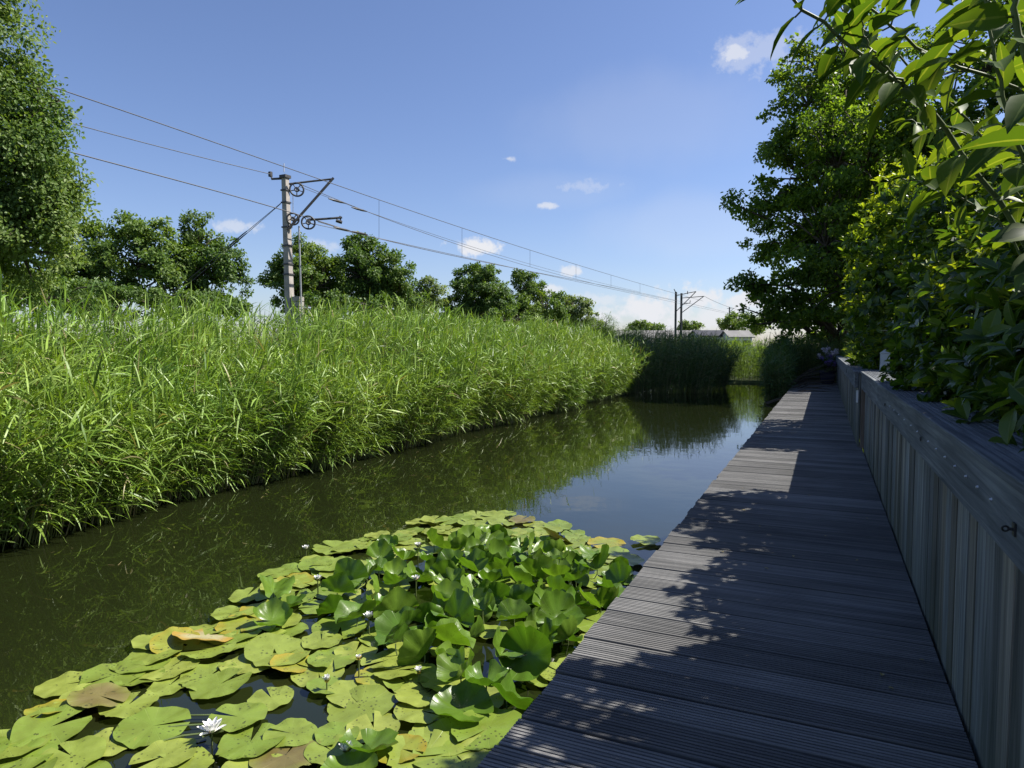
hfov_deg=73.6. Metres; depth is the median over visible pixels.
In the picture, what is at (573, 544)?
water lily leaf
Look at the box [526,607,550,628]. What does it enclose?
water lily leaf
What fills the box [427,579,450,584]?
water lily leaf
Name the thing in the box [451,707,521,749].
water lily leaf
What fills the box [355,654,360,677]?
water lily flower
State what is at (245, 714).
water lily leaf
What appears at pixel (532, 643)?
water lily leaf
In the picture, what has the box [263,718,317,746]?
water lily leaf
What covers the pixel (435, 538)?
water lily leaf
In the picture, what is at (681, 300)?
catenary mast
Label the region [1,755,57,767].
water lily leaf
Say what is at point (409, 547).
water lily leaf
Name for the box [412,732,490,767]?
water lily leaf
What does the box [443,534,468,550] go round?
water lily leaf
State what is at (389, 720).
water lily leaf
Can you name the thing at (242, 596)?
water lily leaf
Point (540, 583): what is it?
water lily leaf
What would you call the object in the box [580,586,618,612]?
water lily leaf
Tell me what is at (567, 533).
water lily leaf
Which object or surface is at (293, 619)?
water lily leaf
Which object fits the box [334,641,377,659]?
water lily leaf
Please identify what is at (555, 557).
water lily leaf
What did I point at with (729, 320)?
garden tree
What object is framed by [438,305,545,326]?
bush
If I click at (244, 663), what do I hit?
water lily leaf
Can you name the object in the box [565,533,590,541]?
water lily leaf
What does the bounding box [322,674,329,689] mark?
water lily flower
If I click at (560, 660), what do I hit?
water lily leaf
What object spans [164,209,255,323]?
broadleaf tree
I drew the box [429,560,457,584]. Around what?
water lily leaf
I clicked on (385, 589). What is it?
water lily leaf
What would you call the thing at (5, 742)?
water lily leaf
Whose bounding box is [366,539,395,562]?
water lily leaf
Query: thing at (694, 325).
garden tree
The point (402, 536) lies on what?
water lily leaf
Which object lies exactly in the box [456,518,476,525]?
water lily leaf
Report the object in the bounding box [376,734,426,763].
water lily leaf
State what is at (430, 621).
water lily leaf
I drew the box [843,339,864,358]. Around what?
fern bush
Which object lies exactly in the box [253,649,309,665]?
water lily leaf
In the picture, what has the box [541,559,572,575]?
water lily leaf
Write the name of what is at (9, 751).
water lily leaf
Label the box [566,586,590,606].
water lily leaf
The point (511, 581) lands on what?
water lily leaf
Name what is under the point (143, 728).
water lily leaf
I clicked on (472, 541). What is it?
water lily leaf
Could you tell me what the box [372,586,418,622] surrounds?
water lily leaf
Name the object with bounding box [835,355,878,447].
wooden fence
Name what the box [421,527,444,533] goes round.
water lily leaf
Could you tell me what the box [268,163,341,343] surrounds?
catenary mast
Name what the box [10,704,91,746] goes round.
water lily leaf
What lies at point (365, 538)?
water lily leaf
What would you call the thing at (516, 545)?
water lily leaf
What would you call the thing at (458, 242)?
overhead wire
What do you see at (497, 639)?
water lily leaf
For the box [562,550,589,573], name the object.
water lily leaf
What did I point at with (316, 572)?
water lily leaf
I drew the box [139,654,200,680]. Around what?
water lily leaf
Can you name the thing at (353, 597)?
water lily leaf
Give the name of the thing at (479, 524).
water lily leaf
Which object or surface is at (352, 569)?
water lily leaf
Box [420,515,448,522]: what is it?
water lily leaf
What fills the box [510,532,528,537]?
water lily leaf
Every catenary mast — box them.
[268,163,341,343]
[674,289,695,337]
[680,293,703,336]
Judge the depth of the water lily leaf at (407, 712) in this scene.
3.31 m
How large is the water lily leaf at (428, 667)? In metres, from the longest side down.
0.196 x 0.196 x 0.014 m
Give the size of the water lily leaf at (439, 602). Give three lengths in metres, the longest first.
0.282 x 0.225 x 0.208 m
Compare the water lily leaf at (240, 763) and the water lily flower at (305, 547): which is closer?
the water lily leaf at (240, 763)
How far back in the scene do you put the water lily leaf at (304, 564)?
5.58 m
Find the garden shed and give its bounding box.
[720,330,754,355]
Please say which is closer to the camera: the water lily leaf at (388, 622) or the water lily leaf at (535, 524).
the water lily leaf at (388, 622)
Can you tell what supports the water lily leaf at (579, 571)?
in the canal water
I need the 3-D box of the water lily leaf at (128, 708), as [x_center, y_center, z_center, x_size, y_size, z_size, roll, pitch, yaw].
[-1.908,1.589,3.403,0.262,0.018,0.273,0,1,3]
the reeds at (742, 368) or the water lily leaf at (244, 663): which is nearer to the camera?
the water lily leaf at (244, 663)
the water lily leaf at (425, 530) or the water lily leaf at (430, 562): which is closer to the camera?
the water lily leaf at (430, 562)
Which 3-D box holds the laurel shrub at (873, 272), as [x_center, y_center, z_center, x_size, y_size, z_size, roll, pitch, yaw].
[6.693,-1.362,11.191,2.585,4.429,4.263,1,3,24]
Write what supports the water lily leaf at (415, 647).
in the canal water
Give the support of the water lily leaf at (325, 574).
on the canal water
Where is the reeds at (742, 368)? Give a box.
[648,332,857,380]
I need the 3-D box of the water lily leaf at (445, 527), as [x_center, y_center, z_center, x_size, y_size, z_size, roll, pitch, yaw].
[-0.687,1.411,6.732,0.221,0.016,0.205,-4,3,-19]
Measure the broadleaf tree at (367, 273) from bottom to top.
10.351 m
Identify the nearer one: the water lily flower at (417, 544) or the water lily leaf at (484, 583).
the water lily leaf at (484, 583)
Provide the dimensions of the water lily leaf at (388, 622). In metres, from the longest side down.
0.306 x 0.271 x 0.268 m
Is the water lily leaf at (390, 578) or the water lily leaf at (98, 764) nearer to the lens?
the water lily leaf at (98, 764)
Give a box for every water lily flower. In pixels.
[197,717,225,744]
[302,545,308,555]
[313,574,321,593]
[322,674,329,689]
[339,740,352,752]
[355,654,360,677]
[363,611,372,633]
[412,575,419,595]
[414,665,422,680]
[415,542,420,556]
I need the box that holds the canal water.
[0,383,863,767]
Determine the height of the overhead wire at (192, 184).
0.658 m
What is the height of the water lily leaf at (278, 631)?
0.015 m
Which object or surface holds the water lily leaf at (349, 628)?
on the canal water
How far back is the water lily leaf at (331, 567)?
5.50 m
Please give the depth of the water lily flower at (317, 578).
4.94 m
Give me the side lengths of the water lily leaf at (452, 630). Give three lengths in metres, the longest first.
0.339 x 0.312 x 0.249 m
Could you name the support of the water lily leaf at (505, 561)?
in the canal water
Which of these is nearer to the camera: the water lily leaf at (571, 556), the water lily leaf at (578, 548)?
the water lily leaf at (571, 556)
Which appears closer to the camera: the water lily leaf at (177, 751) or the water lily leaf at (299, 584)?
the water lily leaf at (177, 751)
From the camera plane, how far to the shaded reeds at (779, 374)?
24.61 m
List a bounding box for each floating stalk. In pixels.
[163,732,202,740]
[168,723,203,726]
[190,714,209,715]
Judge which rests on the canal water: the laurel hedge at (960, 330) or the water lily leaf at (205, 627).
the water lily leaf at (205, 627)
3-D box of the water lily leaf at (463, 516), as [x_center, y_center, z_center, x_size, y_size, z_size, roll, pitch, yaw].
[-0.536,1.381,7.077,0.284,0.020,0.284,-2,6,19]
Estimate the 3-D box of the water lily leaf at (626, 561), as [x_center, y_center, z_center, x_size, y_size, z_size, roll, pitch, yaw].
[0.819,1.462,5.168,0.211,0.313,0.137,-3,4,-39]
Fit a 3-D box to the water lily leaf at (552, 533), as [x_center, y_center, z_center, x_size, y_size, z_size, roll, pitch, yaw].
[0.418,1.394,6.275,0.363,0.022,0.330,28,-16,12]
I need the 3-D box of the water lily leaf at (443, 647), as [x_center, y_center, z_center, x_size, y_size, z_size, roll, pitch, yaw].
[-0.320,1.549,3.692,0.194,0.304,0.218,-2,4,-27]
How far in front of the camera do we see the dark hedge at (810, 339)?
33.27 m
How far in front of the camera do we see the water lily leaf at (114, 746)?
3.08 m
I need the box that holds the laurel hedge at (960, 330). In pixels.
[878,24,1023,452]
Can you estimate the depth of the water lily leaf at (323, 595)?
4.96 m
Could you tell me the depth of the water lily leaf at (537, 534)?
6.43 m
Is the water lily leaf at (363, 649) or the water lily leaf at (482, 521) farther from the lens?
the water lily leaf at (482, 521)
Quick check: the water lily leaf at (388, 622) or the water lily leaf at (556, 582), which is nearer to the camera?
the water lily leaf at (388, 622)
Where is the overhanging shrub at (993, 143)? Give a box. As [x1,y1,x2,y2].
[735,0,1023,293]
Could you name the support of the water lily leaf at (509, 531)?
on the canal water
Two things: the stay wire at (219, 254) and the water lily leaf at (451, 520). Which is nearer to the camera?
the water lily leaf at (451, 520)
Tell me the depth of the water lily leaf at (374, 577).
4.79 m
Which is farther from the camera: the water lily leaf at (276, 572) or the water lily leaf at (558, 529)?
the water lily leaf at (558, 529)
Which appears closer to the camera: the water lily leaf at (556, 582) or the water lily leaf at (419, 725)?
the water lily leaf at (419, 725)
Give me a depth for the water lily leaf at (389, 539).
6.08 m
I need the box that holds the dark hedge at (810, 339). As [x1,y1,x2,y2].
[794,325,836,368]
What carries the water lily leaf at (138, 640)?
on the canal water
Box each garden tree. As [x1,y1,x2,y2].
[626,319,653,329]
[647,322,666,329]
[677,319,704,329]
[716,311,771,335]
[881,0,1023,212]
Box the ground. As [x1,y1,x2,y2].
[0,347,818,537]
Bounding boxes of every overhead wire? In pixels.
[49,86,697,299]
[59,119,268,173]
[59,148,359,234]
[300,184,674,300]
[301,187,638,291]
[312,223,727,313]
[318,221,731,313]
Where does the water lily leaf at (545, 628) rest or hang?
in the canal water
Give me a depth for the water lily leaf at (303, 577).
5.28 m
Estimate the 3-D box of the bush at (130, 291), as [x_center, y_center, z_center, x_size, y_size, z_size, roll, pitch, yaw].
[-20.288,-2.783,36.078,8.903,5.436,5.650,-1,3,-11]
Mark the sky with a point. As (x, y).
(605, 136)
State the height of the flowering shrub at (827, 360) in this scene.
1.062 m
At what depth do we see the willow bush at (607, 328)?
59.42 m
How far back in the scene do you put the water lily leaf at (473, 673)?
3.52 m
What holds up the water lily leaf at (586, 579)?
on the canal water
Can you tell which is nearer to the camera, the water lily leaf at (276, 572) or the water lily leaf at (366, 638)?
the water lily leaf at (366, 638)
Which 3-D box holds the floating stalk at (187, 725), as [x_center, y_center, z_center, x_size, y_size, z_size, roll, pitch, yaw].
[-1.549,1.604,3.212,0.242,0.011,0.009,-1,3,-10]
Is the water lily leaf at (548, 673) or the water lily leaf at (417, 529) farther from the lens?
the water lily leaf at (417, 529)
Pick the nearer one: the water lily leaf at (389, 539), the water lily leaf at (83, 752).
the water lily leaf at (83, 752)
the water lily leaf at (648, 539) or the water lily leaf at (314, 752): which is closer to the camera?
the water lily leaf at (314, 752)
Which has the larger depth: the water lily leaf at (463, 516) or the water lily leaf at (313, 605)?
the water lily leaf at (463, 516)
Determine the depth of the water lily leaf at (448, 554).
5.26 m
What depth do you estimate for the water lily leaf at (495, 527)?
6.04 m
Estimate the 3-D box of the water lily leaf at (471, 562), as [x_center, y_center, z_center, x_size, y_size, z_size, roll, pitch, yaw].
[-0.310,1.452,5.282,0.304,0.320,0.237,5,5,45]
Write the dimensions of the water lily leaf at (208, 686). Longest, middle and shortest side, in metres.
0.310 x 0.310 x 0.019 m
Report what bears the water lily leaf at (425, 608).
in the canal water
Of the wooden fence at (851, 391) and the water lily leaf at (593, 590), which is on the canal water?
the water lily leaf at (593, 590)
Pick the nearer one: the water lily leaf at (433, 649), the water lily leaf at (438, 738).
the water lily leaf at (438, 738)
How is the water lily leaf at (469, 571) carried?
on the canal water
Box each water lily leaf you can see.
[0,729,50,758]
[0,736,10,751]
[0,738,57,767]
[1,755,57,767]
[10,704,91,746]
[24,699,67,716]
[33,671,90,697]
[34,735,105,767]
[53,683,106,703]
[66,682,130,707]
[79,660,146,687]
[84,760,111,767]
[93,727,136,756]
[98,690,158,717]
[109,656,170,673]
[111,667,164,685]
[113,706,190,748]
[124,642,182,664]
[129,738,196,767]
[131,631,162,649]
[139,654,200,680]
[147,675,188,695]
[149,626,200,655]
[150,746,213,767]
[172,628,232,641]
[179,662,236,690]
[181,640,236,658]
[189,622,224,634]
[189,667,251,698]
[203,624,261,644]
[209,702,267,731]
[211,605,253,619]
[213,633,256,650]
[215,614,263,633]
[215,723,285,759]
[218,653,277,674]
[221,753,281,767]
[228,587,264,602]
[239,600,268,616]
[244,633,305,661]
[247,685,293,710]
[249,738,320,767]
[252,597,292,625]
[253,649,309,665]
[255,592,275,601]
[257,568,291,577]
[257,629,292,636]
[259,579,301,592]
[259,613,301,630]
[260,574,294,597]
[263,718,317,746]
[270,652,314,672]
[273,622,308,636]
[276,588,315,604]
[277,572,314,583]
[278,594,305,606]
[279,562,304,573]
[291,656,344,686]
[292,579,319,587]
[298,556,331,570]
[298,599,323,613]
[300,554,333,560]
[301,630,342,648]
[304,734,356,764]
[306,675,341,693]
[307,646,356,668]
[311,559,335,570]
[311,570,323,575]
[311,616,366,638]
[312,540,353,554]
[312,586,342,599]
[314,721,359,745]
[316,594,342,615]
[319,570,333,577]
[320,572,356,593]
[320,744,377,767]
[326,680,375,707]
[327,684,394,722]
[332,544,365,551]
[332,556,355,561]
[333,557,367,592]
[334,600,375,626]
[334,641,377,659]
[339,728,398,752]
[342,589,376,605]
[344,539,367,546]
[346,710,399,742]
[350,563,377,589]
[354,667,400,686]
[355,540,373,548]
[358,628,377,646]
[359,536,377,540]
[360,650,404,668]
[364,531,389,537]
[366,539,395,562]
[366,579,409,594]
[366,593,385,604]
[367,557,387,578]
[370,574,379,597]
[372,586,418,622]
[373,660,420,678]
[374,606,420,641]
[374,622,409,655]
[376,534,397,545]
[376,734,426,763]
[383,557,407,578]
[383,571,407,586]
[383,669,411,691]
[386,639,403,652]
[387,729,455,767]
[391,533,411,540]
[392,542,416,551]
[392,543,419,559]
[393,530,416,536]
[393,697,438,723]
[394,679,437,706]
[397,627,436,669]
[398,538,424,544]
[401,527,423,533]
[403,561,432,585]
[405,518,431,523]
[408,663,436,681]
[409,602,449,638]
[412,712,456,729]
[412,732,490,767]
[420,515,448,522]
[420,542,442,553]
[420,551,440,560]
[420,669,463,692]
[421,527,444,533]
[422,557,436,582]
[423,618,475,647]
[424,613,462,641]
[424,718,486,756]
[426,527,443,550]
[427,533,448,540]
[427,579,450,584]
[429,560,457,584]
[429,644,470,657]
[430,679,493,721]
[431,578,468,601]
[431,588,473,627]
[431,592,450,613]
[432,524,452,529]
[435,517,457,525]
[435,567,464,583]
[435,640,471,676]
[436,548,463,565]
[436,646,473,681]
[439,527,460,534]
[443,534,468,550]
[446,570,477,578]
[447,758,479,767]
[448,530,457,540]
[448,677,503,711]
[449,513,473,520]
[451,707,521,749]
[455,547,488,573]
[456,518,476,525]
[457,525,486,549]
[457,735,491,761]
[458,562,477,576]
[460,574,495,595]
[462,585,494,623]
[464,510,488,518]
[464,536,488,555]
[464,659,509,688]
[469,545,485,554]
[470,592,493,623]
[470,615,484,648]
[474,520,491,526]
[474,523,486,526]
[474,525,503,550]
[477,551,501,562]
[477,579,501,600]
[478,567,502,580]
[480,624,507,638]
[481,511,505,520]
[481,561,511,582]
[483,582,510,610]
[485,524,511,545]
[487,518,514,525]
[489,538,514,563]
[491,669,533,709]
[493,626,525,658]
[494,555,515,567]
[496,598,530,625]
[498,510,515,515]
[499,625,550,680]
[502,584,540,618]
[503,537,516,546]
[505,528,512,535]
[505,578,514,585]
[506,547,526,565]
[508,515,534,522]
[508,562,535,586]
[510,528,526,535]
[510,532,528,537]
[511,537,528,552]
[514,621,540,655]
[515,554,552,586]
[519,548,543,561]
[523,521,546,527]
[523,528,541,533]
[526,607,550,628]
[527,669,553,686]
[528,531,540,554]
[528,531,549,536]
[530,583,548,590]
[532,536,550,547]
[532,587,565,609]
[534,526,562,533]
[536,589,585,624]
[537,578,542,588]
[538,539,549,554]
[539,617,556,647]
[540,662,560,680]
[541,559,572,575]
[542,527,570,542]
[542,538,564,552]
[544,519,571,529]
[546,547,567,559]
[546,555,565,580]
[546,575,581,591]
[549,615,576,653]
[552,613,582,644]
[556,538,584,548]
[556,657,565,662]
[561,529,584,535]
[561,563,587,586]
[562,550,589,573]
[564,546,581,555]
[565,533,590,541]
[565,542,591,550]
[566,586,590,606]
[574,544,609,578]
[575,574,601,587]
[577,609,604,631]
[580,543,606,559]
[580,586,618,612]
[587,536,625,547]
[590,587,599,593]
[594,565,632,574]
[597,559,631,586]
[598,546,629,556]
[602,576,624,599]
[606,552,644,565]
[609,556,632,584]
[630,535,660,544]
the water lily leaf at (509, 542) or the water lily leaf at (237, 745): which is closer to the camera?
the water lily leaf at (237, 745)
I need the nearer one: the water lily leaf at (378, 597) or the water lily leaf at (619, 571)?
the water lily leaf at (378, 597)
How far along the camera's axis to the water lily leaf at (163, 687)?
3.61 m
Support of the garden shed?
on the ground
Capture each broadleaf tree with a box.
[0,0,102,310]
[1,208,198,351]
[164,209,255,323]
[254,232,345,312]
[304,231,426,322]
[405,275,449,316]
[441,261,521,327]
[507,268,547,319]
[509,288,571,325]
[563,294,604,333]
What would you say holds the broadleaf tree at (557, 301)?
on the ground
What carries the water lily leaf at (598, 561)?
in the canal water
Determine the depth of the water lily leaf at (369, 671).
3.69 m
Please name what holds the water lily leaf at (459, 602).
in the canal water
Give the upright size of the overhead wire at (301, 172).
2.119 m
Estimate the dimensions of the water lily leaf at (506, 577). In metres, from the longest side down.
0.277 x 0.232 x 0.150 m
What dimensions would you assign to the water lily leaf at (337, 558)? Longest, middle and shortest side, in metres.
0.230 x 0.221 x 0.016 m
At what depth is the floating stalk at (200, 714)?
3.31 m
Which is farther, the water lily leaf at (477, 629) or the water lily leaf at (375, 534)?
the water lily leaf at (375, 534)
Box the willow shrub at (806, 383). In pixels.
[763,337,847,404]
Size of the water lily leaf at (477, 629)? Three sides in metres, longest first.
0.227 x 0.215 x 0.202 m
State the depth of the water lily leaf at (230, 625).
4.40 m
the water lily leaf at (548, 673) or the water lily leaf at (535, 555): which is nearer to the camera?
the water lily leaf at (548, 673)
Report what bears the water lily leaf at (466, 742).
on the canal water
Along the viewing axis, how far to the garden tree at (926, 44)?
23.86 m
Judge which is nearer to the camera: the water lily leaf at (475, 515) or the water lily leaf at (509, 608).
the water lily leaf at (509, 608)
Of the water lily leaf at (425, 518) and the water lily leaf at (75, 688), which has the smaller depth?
the water lily leaf at (75, 688)
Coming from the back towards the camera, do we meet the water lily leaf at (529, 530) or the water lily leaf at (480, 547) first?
the water lily leaf at (529, 530)
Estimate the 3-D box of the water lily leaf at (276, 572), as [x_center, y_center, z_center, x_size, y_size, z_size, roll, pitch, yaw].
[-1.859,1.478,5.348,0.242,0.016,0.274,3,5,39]
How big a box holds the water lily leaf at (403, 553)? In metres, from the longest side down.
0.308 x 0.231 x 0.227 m
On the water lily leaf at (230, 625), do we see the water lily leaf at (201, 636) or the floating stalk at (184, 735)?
the water lily leaf at (201, 636)
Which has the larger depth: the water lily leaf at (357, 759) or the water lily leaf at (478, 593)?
the water lily leaf at (478, 593)
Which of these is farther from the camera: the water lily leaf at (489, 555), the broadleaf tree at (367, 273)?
the broadleaf tree at (367, 273)
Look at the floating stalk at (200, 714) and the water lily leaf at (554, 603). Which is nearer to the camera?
the floating stalk at (200, 714)
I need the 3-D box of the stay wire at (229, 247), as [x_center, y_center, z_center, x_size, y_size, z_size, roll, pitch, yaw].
[-12.002,-5.033,27.751,5.191,4.672,0.042,0,3,-8]
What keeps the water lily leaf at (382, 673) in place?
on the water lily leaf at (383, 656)
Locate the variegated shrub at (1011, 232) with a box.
[990,186,1023,388]
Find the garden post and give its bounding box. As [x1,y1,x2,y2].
[880,349,889,372]
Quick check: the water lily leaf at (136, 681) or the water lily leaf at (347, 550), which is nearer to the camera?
the water lily leaf at (136, 681)
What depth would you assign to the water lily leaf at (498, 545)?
5.71 m
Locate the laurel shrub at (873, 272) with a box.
[834,152,981,373]
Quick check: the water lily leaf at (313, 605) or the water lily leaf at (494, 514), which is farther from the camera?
the water lily leaf at (494, 514)
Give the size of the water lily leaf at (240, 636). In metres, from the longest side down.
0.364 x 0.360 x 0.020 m
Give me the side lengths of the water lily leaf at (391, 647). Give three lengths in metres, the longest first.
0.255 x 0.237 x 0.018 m
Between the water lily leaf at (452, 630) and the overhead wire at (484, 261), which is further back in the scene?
the overhead wire at (484, 261)
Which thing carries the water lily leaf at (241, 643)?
on the canal water
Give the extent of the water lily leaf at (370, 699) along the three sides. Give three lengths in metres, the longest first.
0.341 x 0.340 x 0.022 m
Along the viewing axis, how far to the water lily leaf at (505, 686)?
3.39 m
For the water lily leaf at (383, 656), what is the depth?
3.87 m
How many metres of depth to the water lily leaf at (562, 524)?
6.83 m
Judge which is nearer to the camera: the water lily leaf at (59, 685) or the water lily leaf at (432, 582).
the water lily leaf at (59, 685)
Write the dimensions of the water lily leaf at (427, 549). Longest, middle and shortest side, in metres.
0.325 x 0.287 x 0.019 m
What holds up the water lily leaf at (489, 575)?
in the canal water
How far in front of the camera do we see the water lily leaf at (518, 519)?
7.03 m
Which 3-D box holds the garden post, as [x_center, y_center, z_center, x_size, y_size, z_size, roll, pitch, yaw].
[5.414,0.202,9.977,0.140,1.420,0.140,1,3,24]
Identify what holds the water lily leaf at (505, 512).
on the canal water
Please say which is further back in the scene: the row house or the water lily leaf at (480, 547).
the row house
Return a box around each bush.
[1,269,115,365]
[23,275,210,323]
[168,286,251,318]
[280,287,405,322]
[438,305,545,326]
[580,312,641,339]
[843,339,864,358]
[852,204,905,338]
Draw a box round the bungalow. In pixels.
[687,330,722,346]
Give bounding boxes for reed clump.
[596,324,743,393]
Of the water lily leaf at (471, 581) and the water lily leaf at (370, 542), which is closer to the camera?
the water lily leaf at (471, 581)
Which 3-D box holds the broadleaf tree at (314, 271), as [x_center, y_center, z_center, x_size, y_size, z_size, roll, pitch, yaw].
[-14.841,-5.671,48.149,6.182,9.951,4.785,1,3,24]
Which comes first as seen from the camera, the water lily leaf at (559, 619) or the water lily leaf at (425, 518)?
the water lily leaf at (559, 619)
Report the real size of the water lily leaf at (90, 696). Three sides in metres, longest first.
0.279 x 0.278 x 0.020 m
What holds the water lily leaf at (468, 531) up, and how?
in the canal water
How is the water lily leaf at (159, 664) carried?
on the canal water
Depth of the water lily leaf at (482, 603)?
4.43 m
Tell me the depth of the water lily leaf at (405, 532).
6.55 m
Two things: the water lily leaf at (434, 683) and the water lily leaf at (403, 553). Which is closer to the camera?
the water lily leaf at (434, 683)
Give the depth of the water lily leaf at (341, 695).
3.53 m
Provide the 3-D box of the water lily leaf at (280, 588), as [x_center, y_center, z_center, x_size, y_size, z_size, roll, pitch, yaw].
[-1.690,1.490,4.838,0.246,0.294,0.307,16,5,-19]
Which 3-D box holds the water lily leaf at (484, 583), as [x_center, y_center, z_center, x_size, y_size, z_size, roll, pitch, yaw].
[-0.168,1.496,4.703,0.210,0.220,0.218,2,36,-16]
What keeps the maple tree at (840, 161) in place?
on the ground
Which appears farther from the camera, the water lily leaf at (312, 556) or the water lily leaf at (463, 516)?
the water lily leaf at (463, 516)
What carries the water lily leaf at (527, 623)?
in the canal water
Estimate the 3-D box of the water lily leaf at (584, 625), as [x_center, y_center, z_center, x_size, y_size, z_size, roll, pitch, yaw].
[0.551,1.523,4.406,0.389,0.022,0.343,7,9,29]
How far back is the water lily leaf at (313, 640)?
4.14 m
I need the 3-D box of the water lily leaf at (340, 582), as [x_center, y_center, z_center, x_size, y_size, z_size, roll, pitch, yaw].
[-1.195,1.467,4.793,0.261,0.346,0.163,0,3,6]
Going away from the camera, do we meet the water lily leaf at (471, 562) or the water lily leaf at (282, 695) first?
the water lily leaf at (282, 695)
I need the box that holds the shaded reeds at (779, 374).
[753,329,855,401]
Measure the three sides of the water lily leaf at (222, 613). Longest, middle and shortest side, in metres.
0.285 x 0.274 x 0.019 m
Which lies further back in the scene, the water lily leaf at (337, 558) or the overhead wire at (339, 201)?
the overhead wire at (339, 201)
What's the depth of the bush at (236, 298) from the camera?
37.53 m
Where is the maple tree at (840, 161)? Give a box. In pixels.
[719,4,947,348]
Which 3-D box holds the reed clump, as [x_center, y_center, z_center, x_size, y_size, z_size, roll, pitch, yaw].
[4.470,-1.186,28.956,10.032,2.762,7.510,1,3,24]
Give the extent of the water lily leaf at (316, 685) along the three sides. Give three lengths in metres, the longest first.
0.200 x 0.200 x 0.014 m
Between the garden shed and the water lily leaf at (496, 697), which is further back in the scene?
the garden shed
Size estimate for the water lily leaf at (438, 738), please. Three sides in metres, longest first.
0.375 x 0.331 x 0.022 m
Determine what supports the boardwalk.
on the ground
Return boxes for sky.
[0,0,1012,346]
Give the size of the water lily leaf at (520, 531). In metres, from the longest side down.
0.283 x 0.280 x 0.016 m
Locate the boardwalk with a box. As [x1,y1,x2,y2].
[476,380,977,767]
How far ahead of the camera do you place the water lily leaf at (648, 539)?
6.29 m
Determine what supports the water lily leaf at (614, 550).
on the canal water
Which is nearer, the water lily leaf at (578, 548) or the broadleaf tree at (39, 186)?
the water lily leaf at (578, 548)
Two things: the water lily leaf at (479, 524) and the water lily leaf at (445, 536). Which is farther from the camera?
the water lily leaf at (479, 524)
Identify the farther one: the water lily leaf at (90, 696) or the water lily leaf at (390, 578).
the water lily leaf at (390, 578)
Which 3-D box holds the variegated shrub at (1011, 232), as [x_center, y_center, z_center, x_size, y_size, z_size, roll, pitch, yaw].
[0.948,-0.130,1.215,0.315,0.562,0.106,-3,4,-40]
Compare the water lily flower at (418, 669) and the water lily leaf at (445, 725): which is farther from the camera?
the water lily flower at (418, 669)
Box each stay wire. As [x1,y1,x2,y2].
[153,203,280,307]
[160,204,279,307]
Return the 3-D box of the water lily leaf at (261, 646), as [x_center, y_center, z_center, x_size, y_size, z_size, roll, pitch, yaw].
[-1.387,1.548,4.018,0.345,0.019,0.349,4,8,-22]
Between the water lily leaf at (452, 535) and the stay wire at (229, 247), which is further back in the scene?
the stay wire at (229, 247)
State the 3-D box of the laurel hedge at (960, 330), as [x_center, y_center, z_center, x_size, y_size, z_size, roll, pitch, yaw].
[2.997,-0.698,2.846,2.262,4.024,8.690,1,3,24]
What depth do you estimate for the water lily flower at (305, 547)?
5.85 m
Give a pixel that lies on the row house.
(644, 331)
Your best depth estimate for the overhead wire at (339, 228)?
34.29 m
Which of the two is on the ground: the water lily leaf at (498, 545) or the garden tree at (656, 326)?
the garden tree at (656, 326)
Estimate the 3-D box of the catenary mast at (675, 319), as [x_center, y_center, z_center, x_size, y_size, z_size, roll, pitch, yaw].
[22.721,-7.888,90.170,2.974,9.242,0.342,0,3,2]
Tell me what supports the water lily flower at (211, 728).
in the canal water
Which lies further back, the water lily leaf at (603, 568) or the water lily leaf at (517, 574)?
the water lily leaf at (603, 568)
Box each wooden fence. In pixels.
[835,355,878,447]
[861,371,1023,767]
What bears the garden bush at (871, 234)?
on the ground
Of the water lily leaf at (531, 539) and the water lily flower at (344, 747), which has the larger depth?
the water lily leaf at (531, 539)
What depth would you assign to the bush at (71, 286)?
23.92 m
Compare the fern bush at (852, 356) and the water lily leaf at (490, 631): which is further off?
the fern bush at (852, 356)
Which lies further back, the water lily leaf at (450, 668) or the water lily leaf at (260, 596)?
the water lily leaf at (260, 596)
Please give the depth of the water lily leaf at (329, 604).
4.53 m
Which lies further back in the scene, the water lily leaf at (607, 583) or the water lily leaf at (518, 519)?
the water lily leaf at (518, 519)
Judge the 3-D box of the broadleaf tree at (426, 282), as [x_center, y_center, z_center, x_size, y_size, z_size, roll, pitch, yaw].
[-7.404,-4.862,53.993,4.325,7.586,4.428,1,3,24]
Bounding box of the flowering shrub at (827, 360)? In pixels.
[816,347,838,371]
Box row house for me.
[613,330,691,344]
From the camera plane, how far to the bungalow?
113.74 m
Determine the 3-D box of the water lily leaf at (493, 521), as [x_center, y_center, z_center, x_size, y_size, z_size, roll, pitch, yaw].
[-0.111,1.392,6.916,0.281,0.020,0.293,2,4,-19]
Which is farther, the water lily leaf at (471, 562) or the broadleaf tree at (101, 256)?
the broadleaf tree at (101, 256)
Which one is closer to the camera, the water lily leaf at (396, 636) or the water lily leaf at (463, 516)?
the water lily leaf at (396, 636)
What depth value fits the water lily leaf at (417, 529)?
6.66 m
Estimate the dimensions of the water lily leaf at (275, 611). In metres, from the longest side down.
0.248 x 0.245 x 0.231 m

